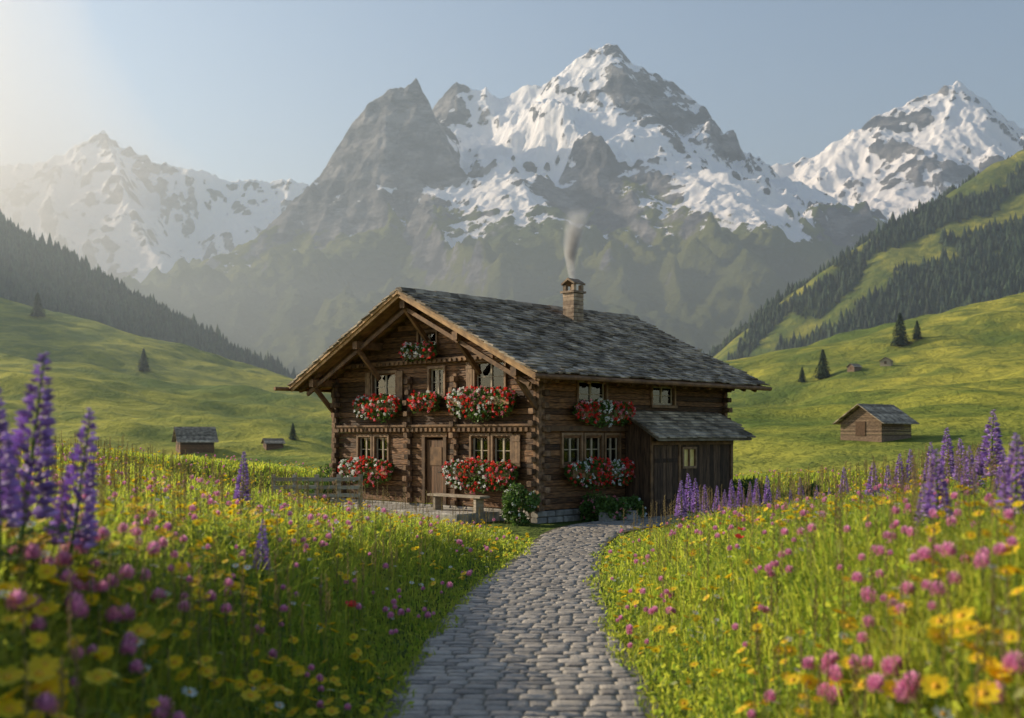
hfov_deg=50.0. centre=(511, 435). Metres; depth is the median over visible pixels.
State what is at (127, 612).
clover flower
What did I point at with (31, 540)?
buttercup
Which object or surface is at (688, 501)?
lupine
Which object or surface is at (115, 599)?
buttercup
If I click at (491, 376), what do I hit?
window
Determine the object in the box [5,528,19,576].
buttercup
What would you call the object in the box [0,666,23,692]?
buttercup
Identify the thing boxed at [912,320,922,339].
conifer tree
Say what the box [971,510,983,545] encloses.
buttercup
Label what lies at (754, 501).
lupine
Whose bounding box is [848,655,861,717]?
clover flower
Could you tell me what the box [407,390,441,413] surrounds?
flower box
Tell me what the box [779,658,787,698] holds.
buttercup
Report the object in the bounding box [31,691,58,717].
clover flower
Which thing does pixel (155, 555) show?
buttercup
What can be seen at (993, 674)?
buttercup
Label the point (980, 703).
buttercup
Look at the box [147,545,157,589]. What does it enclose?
clover flower
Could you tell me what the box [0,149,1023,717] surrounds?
ground
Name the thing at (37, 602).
clover flower
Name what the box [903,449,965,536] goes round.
lupine
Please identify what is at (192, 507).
clover flower
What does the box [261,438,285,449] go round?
hay barn
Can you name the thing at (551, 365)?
chalet
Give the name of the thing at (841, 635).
white daisy
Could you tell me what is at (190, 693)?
white daisy
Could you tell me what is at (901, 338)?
conifer tree
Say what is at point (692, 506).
lupine
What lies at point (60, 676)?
buttercup
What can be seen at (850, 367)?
farm hut
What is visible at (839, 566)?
clover flower
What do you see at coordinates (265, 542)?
lupine
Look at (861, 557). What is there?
clover flower
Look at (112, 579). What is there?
clover flower
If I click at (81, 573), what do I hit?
buttercup
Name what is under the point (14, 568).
buttercup
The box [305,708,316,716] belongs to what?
buttercup
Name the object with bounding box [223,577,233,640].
clover flower
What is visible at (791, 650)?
buttercup
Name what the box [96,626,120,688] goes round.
buttercup
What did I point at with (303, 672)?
buttercup
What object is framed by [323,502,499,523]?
stone terrace
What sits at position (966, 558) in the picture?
clover flower
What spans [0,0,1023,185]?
sky
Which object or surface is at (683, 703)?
buttercup
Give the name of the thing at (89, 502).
lupine
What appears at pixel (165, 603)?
buttercup
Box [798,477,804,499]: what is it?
lupine
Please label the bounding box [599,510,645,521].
stone trough
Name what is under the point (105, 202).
hazy mountain
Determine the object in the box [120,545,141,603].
buttercup
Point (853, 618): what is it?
buttercup
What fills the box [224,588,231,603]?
clover flower
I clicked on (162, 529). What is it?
buttercup
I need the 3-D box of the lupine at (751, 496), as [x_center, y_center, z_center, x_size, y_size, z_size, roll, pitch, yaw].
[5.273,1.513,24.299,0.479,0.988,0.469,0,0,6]
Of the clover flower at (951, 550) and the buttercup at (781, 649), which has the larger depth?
the buttercup at (781, 649)
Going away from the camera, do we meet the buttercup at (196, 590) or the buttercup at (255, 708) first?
the buttercup at (255, 708)
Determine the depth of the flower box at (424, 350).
32.90 m
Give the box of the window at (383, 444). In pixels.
[371,435,389,463]
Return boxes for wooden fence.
[271,474,362,509]
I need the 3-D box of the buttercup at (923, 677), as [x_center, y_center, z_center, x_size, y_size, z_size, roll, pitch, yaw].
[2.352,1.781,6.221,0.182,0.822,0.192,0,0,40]
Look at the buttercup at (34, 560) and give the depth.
6.74 m
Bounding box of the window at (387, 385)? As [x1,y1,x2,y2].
[371,370,397,401]
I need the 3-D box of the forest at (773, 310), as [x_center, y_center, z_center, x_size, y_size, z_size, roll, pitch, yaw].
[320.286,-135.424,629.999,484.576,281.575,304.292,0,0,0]
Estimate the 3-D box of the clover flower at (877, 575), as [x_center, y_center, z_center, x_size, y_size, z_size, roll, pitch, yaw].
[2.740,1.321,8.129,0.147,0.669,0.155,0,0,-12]
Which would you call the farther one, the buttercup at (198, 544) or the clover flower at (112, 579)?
the buttercup at (198, 544)
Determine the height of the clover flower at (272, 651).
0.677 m
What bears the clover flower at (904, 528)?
on the ground at (958, 371)
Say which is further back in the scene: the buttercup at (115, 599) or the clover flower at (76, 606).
the buttercup at (115, 599)
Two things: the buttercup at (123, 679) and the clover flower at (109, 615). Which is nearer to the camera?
the buttercup at (123, 679)
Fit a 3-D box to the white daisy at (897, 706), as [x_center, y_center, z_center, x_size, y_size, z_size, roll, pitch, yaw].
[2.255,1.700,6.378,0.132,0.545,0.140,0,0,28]
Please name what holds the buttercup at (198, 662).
on the ground at (958, 371)
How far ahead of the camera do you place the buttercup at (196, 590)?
7.95 m
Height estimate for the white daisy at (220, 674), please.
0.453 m
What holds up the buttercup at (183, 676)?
on the ground at (958, 371)
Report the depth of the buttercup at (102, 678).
5.82 m
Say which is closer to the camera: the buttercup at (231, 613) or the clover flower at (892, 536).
the buttercup at (231, 613)
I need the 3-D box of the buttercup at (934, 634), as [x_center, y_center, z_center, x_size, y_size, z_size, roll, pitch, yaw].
[2.443,1.597,6.231,0.222,1.015,0.234,0,0,8]
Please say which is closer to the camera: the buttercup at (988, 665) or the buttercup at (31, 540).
the buttercup at (988, 665)
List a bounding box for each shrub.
[297,463,334,502]
[501,482,540,525]
[577,490,631,521]
[620,495,646,517]
[733,476,769,507]
[796,483,834,497]
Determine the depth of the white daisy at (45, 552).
6.61 m
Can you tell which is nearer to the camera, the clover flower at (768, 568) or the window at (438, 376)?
the clover flower at (768, 568)
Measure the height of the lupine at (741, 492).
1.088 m
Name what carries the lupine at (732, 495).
on the ground at (958, 371)
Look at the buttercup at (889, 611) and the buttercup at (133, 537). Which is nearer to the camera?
the buttercup at (889, 611)
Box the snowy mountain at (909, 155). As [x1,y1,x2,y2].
[771,80,1023,220]
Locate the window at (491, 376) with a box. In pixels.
[473,359,506,395]
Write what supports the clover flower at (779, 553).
on the ground at (958, 371)
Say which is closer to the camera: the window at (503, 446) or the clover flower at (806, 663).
the clover flower at (806, 663)
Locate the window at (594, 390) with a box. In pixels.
[575,381,607,406]
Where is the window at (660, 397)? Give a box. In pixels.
[649,384,677,407]
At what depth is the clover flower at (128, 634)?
6.51 m
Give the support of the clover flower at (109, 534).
on the ground at (958, 371)
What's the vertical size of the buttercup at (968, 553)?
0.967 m
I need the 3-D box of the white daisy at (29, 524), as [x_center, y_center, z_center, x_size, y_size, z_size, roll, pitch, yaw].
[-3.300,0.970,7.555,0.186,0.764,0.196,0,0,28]
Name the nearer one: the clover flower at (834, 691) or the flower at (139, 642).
the flower at (139, 642)
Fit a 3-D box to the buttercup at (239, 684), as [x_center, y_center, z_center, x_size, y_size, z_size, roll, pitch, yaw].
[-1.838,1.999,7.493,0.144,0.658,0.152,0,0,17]
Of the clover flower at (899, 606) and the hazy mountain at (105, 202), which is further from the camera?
the hazy mountain at (105, 202)
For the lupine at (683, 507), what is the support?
on the ground at (958, 371)
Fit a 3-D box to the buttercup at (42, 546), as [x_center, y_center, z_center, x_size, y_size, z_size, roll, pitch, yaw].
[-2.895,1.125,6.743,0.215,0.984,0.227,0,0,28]
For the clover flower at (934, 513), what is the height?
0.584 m
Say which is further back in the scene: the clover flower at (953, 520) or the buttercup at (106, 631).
the clover flower at (953, 520)
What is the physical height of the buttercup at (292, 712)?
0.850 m
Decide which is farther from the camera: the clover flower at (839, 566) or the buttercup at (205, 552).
the buttercup at (205, 552)
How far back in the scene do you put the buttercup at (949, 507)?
8.27 m
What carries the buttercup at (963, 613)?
on the ground at (958, 371)
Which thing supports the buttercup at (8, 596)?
on the ground at (958, 371)
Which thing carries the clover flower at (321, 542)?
on the ground at (958, 371)
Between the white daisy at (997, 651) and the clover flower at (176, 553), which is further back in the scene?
the clover flower at (176, 553)
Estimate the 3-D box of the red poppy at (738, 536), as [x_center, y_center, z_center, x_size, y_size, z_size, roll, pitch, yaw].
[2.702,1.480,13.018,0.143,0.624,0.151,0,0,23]
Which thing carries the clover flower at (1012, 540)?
on the ground at (958, 371)
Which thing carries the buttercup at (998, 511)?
on the ground at (958, 371)
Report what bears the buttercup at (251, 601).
on the ground at (958, 371)
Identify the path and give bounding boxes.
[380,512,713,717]
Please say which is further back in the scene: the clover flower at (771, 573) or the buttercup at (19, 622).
the clover flower at (771, 573)
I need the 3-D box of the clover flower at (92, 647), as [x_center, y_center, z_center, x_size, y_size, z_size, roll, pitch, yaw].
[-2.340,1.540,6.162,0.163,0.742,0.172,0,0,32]
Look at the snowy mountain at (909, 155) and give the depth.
3620.69 m
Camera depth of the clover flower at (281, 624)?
9.31 m
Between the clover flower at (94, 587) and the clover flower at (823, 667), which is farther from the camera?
the clover flower at (823, 667)
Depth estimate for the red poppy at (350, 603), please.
11.94 m
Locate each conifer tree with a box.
[29,292,45,316]
[136,348,150,370]
[287,423,298,439]
[798,367,806,381]
[812,349,830,378]
[890,313,912,345]
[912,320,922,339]
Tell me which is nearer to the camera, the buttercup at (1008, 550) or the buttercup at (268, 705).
the buttercup at (1008, 550)
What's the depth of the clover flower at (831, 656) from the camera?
7.33 m
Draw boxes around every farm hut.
[846,363,861,371]
[879,357,894,365]
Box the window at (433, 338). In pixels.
[416,329,438,353]
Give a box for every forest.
[0,209,297,378]
[703,148,1023,360]
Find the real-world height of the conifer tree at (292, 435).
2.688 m
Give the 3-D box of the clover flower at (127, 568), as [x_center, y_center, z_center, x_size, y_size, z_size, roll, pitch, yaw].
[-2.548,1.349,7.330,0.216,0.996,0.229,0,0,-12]
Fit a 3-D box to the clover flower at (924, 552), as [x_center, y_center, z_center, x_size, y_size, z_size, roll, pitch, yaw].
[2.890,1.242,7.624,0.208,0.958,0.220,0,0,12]
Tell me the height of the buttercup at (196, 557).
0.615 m
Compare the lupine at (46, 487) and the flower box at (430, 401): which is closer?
the lupine at (46, 487)
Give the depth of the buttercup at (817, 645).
7.92 m
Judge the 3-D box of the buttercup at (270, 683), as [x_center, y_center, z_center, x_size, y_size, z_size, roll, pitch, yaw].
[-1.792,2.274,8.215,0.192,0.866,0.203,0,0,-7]
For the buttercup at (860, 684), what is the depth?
6.59 m
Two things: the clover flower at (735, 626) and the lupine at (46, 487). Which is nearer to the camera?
the lupine at (46, 487)
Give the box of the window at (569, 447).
[560,433,582,467]
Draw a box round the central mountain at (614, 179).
[122,43,887,374]
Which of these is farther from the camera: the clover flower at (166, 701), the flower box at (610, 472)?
the flower box at (610, 472)
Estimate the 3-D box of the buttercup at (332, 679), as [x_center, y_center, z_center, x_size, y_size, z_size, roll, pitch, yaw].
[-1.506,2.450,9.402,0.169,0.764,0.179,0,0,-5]
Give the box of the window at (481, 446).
[469,433,490,468]
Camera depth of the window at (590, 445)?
31.52 m
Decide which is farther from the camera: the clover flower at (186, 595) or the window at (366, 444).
the window at (366, 444)
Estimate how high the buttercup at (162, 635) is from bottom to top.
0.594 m
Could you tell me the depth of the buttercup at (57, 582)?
6.27 m
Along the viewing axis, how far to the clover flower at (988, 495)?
10.02 m
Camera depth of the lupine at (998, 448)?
13.96 m
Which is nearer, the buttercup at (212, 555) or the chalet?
the buttercup at (212, 555)
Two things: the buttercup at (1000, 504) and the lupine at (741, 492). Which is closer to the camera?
the buttercup at (1000, 504)
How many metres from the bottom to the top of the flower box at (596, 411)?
0.903 m
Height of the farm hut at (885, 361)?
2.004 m
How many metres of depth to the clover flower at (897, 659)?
6.62 m
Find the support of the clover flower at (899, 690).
on the ground at (958, 371)
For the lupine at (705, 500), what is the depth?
22.28 m
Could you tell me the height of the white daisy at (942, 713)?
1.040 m
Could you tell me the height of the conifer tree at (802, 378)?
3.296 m
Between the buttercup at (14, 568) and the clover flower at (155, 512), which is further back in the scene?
the clover flower at (155, 512)
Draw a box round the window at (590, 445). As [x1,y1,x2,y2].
[583,433,603,460]
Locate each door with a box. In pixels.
[420,433,447,504]
[856,421,864,435]
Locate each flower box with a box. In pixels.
[337,455,394,487]
[352,393,402,422]
[398,341,437,361]
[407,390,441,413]
[441,456,518,494]
[444,385,517,423]
[564,456,634,490]
[572,398,635,427]
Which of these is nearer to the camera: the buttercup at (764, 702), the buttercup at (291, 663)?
the buttercup at (764, 702)
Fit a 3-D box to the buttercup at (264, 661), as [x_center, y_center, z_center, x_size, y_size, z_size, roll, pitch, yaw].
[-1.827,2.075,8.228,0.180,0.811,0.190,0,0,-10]
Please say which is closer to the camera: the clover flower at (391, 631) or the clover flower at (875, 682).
the clover flower at (875, 682)
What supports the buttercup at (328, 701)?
on the ground at (958, 371)
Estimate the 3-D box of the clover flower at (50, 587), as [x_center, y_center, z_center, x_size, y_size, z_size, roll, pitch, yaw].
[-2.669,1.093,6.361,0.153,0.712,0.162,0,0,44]
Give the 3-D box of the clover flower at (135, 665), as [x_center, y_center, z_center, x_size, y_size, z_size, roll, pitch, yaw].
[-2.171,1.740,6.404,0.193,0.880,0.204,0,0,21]
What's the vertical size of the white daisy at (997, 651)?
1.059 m
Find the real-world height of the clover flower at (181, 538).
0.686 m
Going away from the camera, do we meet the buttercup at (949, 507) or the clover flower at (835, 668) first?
the clover flower at (835, 668)
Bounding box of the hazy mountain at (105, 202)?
[0,130,308,282]
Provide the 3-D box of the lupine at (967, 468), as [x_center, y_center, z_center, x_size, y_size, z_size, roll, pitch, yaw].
[5.421,0.633,13.021,0.560,1.027,0.546,0,0,19]
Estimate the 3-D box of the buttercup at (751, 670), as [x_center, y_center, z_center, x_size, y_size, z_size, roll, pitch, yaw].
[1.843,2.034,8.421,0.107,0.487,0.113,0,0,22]
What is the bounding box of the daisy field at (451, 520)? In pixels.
[21,454,996,572]
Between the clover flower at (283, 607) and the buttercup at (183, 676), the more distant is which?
the clover flower at (283, 607)
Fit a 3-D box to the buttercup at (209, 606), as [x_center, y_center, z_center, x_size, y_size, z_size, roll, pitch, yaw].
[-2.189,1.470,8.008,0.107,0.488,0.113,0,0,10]
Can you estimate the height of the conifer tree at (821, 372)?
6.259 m
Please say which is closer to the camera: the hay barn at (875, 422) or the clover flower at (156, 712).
the clover flower at (156, 712)
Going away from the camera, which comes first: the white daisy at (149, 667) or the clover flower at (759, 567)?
the white daisy at (149, 667)
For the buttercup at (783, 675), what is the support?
on the ground at (958, 371)
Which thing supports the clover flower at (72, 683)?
on the ground at (958, 371)
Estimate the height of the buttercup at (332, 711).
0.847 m
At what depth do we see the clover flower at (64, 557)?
6.80 m
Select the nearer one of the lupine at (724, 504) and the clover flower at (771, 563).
the clover flower at (771, 563)
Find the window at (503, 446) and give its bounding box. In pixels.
[491,433,512,466]
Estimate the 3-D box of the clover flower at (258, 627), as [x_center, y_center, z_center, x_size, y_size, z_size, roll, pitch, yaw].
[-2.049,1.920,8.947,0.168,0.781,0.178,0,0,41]
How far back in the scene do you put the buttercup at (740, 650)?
9.22 m
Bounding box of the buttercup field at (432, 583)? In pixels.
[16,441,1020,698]
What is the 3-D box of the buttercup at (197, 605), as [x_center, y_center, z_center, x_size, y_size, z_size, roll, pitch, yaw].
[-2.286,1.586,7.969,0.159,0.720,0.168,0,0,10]
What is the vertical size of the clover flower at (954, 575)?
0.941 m
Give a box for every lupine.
[0,352,93,581]
[0,388,63,583]
[35,408,126,595]
[222,451,262,516]
[245,519,282,589]
[667,480,690,526]
[678,473,695,520]
[687,478,706,520]
[697,485,714,517]
[711,486,720,512]
[720,489,727,512]
[723,479,737,514]
[736,480,745,507]
[745,482,752,509]
[749,478,761,506]
[762,476,772,503]
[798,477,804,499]
[813,485,818,502]
[834,467,854,497]
[858,462,880,499]
[883,465,892,494]
[887,454,904,491]
[900,449,920,487]
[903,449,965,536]
[914,483,932,525]
[922,442,935,482]
[933,427,956,488]
[949,438,968,485]
[956,410,1020,491]
[956,446,984,499]
[970,448,986,493]
[972,433,1023,531]
[983,449,1009,497]
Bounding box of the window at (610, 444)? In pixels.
[604,433,620,460]
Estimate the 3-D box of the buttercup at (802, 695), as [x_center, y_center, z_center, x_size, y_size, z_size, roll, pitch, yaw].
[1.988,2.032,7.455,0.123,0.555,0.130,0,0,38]
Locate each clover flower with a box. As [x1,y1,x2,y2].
[3,588,29,668]
[21,542,52,596]
[27,594,43,647]
[29,615,46,631]
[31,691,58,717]
[39,555,57,598]
[49,563,57,630]
[54,549,73,613]
[58,544,68,566]
[59,569,76,637]
[64,591,85,631]
[65,598,89,660]
[66,534,83,563]
[67,646,85,697]
[69,677,79,717]
[71,579,84,646]
[83,579,97,623]
[83,643,97,707]
[90,559,102,583]
[93,532,100,573]
[96,579,109,619]
[97,526,108,552]
[100,527,111,575]
[104,573,119,608]
[104,605,122,654]
[117,522,127,534]
[117,564,143,617]
[119,603,135,650]
[119,638,147,712]
[122,631,143,705]
[128,658,144,715]
[129,527,145,571]
[134,537,142,551]
[138,568,159,604]
[143,517,149,537]
[146,540,168,588]
[147,510,156,537]
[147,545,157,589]
[149,695,174,717]
[150,587,167,623]
[152,706,166,717]
[158,537,168,586]
[162,521,171,532]
[167,565,173,615]
[169,550,178,605]
[172,711,185,717]
[177,599,197,647]
[179,535,187,557]
[180,593,188,618]
[186,505,195,536]
[186,576,193,617]
[190,514,199,542]
[205,544,211,575]
[206,591,217,631]
[207,498,213,510]
[219,603,233,648]
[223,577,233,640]
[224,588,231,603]
[237,551,245,560]
[255,624,264,634]
[268,648,278,673]
[279,604,290,651]
[279,621,284,653]
[280,584,288,626]
[303,543,311,576]
[308,664,314,701]
[312,673,323,711]
[316,700,324,708]
[319,540,328,557]
[344,703,350,709]
[356,603,362,625]
[382,606,389,623]
[386,629,394,653]
[387,611,397,639]
[391,599,397,616]
[398,608,404,627]
[406,608,410,631]
[625,624,632,641]
[645,607,655,633]
[648,605,658,635]
[666,606,672,627]
[729,623,743,660]
[738,641,747,662]
[746,708,756,717]
[757,565,761,591]
[757,604,768,644]
[762,606,769,634]
[763,688,777,717]
[764,564,771,604]
[765,570,775,601]
[767,562,774,600]
[770,560,778,590]
[778,550,785,588]
[781,528,788,544]
[781,565,793,595]
[783,548,792,586]
[799,509,806,538]
[802,656,812,672]
[807,523,818,558]
[815,681,832,710]
[819,660,837,703]
[822,652,836,707]
[825,684,844,708]
[826,664,842,705]
[832,670,844,706]
[835,564,842,587]
[843,525,852,560]
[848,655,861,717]
[851,571,868,621]
[852,631,868,675]
[852,654,875,706]
[855,588,877,648]
[857,553,868,589]
[860,586,873,616]
[861,614,875,651]
[864,671,886,717]
[874,545,885,588]
[875,569,883,595]
[876,594,889,652]
[878,655,902,708]
[883,530,890,568]
[883,549,895,582]
[887,598,897,651]
[888,532,896,539]
[888,655,903,698]
[890,602,906,650]
[891,505,900,519]
[892,678,918,717]
[893,519,899,552]
[899,580,921,619]
[900,525,907,544]
[900,670,921,717]
[905,503,910,526]
[906,527,918,547]
[909,553,921,607]
[916,545,932,614]
[918,580,949,648]
[920,579,931,635]
[927,601,941,656]
[928,508,936,523]
[931,510,938,523]
[932,544,942,567]
[939,540,958,599]
[946,516,959,541]
[946,570,961,607]
[950,491,958,501]
[954,508,962,517]
[960,553,970,567]
[971,546,991,597]
[972,553,990,619]
[985,493,992,516]
[989,680,1007,712]
[992,542,1007,596]
[1001,521,1015,534]
[1002,508,1015,531]
[1002,650,1023,712]
[1005,536,1022,612]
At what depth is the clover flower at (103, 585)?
6.91 m
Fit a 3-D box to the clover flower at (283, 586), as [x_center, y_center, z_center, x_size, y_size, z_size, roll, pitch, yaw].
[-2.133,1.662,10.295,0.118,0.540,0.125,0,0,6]
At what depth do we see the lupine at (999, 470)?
12.01 m
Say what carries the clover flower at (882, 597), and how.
on the ground at (958, 371)
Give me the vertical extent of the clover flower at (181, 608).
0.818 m
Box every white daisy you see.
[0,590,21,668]
[2,546,16,582]
[27,520,35,528]
[37,550,50,619]
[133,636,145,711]
[143,564,163,611]
[143,663,151,697]
[181,686,197,717]
[213,652,228,695]
[239,565,253,592]
[275,701,284,717]
[838,632,847,672]
[888,680,909,717]
[932,706,953,717]
[946,647,956,695]
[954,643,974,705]
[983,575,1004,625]
[987,564,996,626]
[987,641,1005,659]
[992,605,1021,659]
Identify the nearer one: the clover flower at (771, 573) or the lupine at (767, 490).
the clover flower at (771, 573)
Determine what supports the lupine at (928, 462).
on the ground at (958, 371)
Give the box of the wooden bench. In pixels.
[427,493,489,512]
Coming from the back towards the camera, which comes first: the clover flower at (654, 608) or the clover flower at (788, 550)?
the clover flower at (654, 608)
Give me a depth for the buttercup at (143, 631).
6.62 m
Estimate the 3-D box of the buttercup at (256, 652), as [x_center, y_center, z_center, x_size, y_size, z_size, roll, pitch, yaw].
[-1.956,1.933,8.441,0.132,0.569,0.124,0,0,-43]
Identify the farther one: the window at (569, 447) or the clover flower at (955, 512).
the window at (569, 447)
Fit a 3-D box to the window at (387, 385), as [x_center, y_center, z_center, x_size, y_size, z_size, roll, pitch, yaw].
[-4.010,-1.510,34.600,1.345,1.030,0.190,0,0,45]
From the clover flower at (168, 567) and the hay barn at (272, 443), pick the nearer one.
the clover flower at (168, 567)
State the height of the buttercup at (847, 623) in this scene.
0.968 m
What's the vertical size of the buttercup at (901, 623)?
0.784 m
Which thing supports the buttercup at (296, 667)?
on the ground at (958, 371)
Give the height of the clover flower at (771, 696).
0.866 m
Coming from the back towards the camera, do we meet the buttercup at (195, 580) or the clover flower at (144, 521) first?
the clover flower at (144, 521)
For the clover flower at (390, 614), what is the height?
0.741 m
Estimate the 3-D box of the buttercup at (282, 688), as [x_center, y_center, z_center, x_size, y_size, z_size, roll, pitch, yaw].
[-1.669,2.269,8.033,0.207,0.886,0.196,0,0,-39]
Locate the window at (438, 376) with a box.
[427,365,446,398]
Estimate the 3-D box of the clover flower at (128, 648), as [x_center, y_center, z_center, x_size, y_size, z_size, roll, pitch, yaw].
[-2.232,1.707,6.461,0.227,1.035,0.240,0,0,5]
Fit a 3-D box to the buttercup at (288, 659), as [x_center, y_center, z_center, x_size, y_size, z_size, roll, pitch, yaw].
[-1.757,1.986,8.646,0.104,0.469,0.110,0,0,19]
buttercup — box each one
[0,580,22,633]
[0,614,21,696]
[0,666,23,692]
[0,685,23,699]
[0,697,26,717]
[2,519,9,573]
[3,594,20,667]
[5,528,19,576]
[9,564,26,580]
[9,594,37,661]
[12,612,38,656]
[17,668,23,711]
[21,631,49,697]
[22,538,37,576]
[22,663,56,682]
[23,680,47,695]
[23,710,44,717]
[27,654,60,717]
[30,678,63,717]
[31,532,39,581]
[32,601,60,654]
[34,533,51,585]
[35,538,47,582]
[35,563,64,638]
[46,577,74,654]
[47,711,74,717]
[50,699,67,716]
[51,677,69,706]
[52,667,73,702]
[62,634,85,707]
[67,575,89,619]
[71,566,89,593]
[72,570,102,643]
[81,599,98,638]
[83,593,102,643]
[84,669,121,716]
[87,653,110,716]
[88,645,116,705]
[94,557,114,622]
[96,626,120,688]
[97,510,108,556]
[97,668,119,717]
[104,540,120,601]
[109,596,125,659]
[111,600,126,669]
[112,530,119,566]
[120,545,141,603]
[120,584,133,605]
[121,678,141,713]
[127,622,152,683]
[129,524,136,555]
[132,583,150,620]
[133,629,160,708]
[134,670,151,715]
[139,525,148,547]
[139,644,167,691]
[144,550,163,577]
[144,709,159,717]
[146,699,160,710]
[152,599,177,680]
[154,631,172,693]
[155,527,166,561]
[155,628,170,668]
[158,630,174,696]
[165,532,177,563]
[165,655,185,711]
[170,618,185,647]
[173,667,200,713]
[174,562,190,619]
[179,629,191,684]
[182,575,202,621]
[185,621,197,679]
[187,547,195,576]
[189,604,200,637]
[191,555,202,574]
[192,588,206,646]
[192,660,204,713]
[194,542,204,571]
[194,607,207,653]
[197,655,213,711]
[197,664,221,716]
[201,593,210,634]
[203,551,211,579]
[203,553,219,601]
[204,603,216,646]
[209,677,231,715]
[211,572,221,629]
[222,559,230,588]
[223,677,244,710]
[228,581,240,640]
[228,611,240,660]
[234,679,248,707]
[238,635,256,677]
[240,588,254,616]
[241,688,260,717]
[242,585,260,617]
[245,599,254,630]
[246,591,262,638]
[247,613,263,651]
[248,669,266,716]
[248,683,258,717]
[252,649,260,668]
[256,609,268,651]
[257,620,268,654]
[257,683,269,715]
[258,659,276,692]
[260,702,274,717]
[262,680,278,709]
[264,685,280,711]
[275,684,290,717]
[277,655,290,697]
[282,657,294,696]
[284,689,294,716]
[285,706,299,717]
[286,660,298,704]
[290,637,301,661]
[290,664,304,696]
[293,670,301,714]
[294,669,307,714]
[302,689,309,708]
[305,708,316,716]
[306,678,316,717]
[317,676,327,699]
[322,697,334,717]
[324,706,339,717]
[328,676,341,698]
[334,682,341,714]
[340,694,353,717]
[360,705,369,715]
[365,698,374,715]
[678,698,688,717]
[685,679,694,707]
[712,669,725,687]
[733,647,745,680]
[734,704,747,717]
[738,663,753,701]
[743,699,757,709]
[745,668,757,697]
[752,623,764,668]
[761,698,769,717]
[770,645,789,695]
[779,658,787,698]
[780,639,789,670]
[780,671,791,692]
[784,673,800,717]
[785,645,796,668]
[792,628,809,663]
[793,707,804,717]
[797,692,807,715]
[800,673,819,717]
[810,695,822,715]
[815,643,823,674]
[827,673,842,703]
[831,608,846,663]
[836,656,851,710]
[838,576,852,611]
[838,680,853,710]
[839,619,862,678]
[841,637,852,689]
[847,616,856,633]
[850,678,866,716]
[879,591,899,639]
[881,680,898,717]
[885,606,902,653]
[893,619,911,672]
[900,600,915,641]
[907,574,922,635]
[918,675,928,715]
[920,674,948,717]
[922,524,940,570]
[925,626,961,708]
[926,558,940,580]
[928,614,950,676]
[929,568,946,581]
[934,568,949,592]
[935,510,947,541]
[941,623,969,710]
[945,505,955,558]
[947,606,974,672]
[950,619,979,700]
[961,639,986,682]
[964,531,976,569]
[964,549,976,582]
[965,653,982,714]
[965,681,1000,717]
[967,624,990,682]
[968,696,990,717]
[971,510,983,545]
[972,656,997,710]
[973,699,989,717]
[979,660,1012,712]
[981,529,992,571]
[985,679,997,717]
[986,666,1013,715]
[988,628,1009,682]
[988,667,1017,708]
[989,663,1014,704]
[990,509,999,534]
[991,566,1021,634]
[994,564,1023,637]
[995,502,1003,539]
[996,543,1019,564]
[998,518,1019,560]
[998,630,1020,703]
[1001,532,1015,538]
[1009,586,1023,617]
[1011,500,1023,513]
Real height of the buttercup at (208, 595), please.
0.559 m
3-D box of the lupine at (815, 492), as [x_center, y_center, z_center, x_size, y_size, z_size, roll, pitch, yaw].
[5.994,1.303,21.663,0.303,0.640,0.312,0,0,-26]
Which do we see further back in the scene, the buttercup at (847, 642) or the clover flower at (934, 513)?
the clover flower at (934, 513)
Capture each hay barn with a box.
[172,427,218,454]
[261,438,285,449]
[832,404,918,441]
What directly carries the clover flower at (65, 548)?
on the ground at (958, 371)
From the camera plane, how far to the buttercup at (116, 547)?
8.02 m
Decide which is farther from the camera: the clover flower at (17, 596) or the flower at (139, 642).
the flower at (139, 642)
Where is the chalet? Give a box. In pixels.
[274,278,771,523]
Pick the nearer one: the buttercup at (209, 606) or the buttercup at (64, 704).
the buttercup at (64, 704)
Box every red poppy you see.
[345,600,357,624]
[734,534,744,554]
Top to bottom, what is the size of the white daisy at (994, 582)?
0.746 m
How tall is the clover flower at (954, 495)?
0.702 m
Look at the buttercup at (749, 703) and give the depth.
8.10 m
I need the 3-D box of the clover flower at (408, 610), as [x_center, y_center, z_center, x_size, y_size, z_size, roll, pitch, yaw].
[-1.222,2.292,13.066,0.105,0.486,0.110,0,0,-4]
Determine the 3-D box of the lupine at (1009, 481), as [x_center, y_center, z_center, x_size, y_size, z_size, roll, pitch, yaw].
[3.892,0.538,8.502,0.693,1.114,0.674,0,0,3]
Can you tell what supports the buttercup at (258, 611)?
on the ground at (958, 371)
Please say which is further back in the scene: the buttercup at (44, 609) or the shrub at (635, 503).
the shrub at (635, 503)
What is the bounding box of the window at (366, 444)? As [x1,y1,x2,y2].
[356,435,372,458]
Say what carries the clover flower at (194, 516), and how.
on the ground at (958, 371)
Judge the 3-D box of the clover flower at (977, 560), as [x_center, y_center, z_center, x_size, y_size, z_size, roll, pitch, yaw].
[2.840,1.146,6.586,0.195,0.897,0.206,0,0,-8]
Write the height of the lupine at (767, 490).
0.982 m
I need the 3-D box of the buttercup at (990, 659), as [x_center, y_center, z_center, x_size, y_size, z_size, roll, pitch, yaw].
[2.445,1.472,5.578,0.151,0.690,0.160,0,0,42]

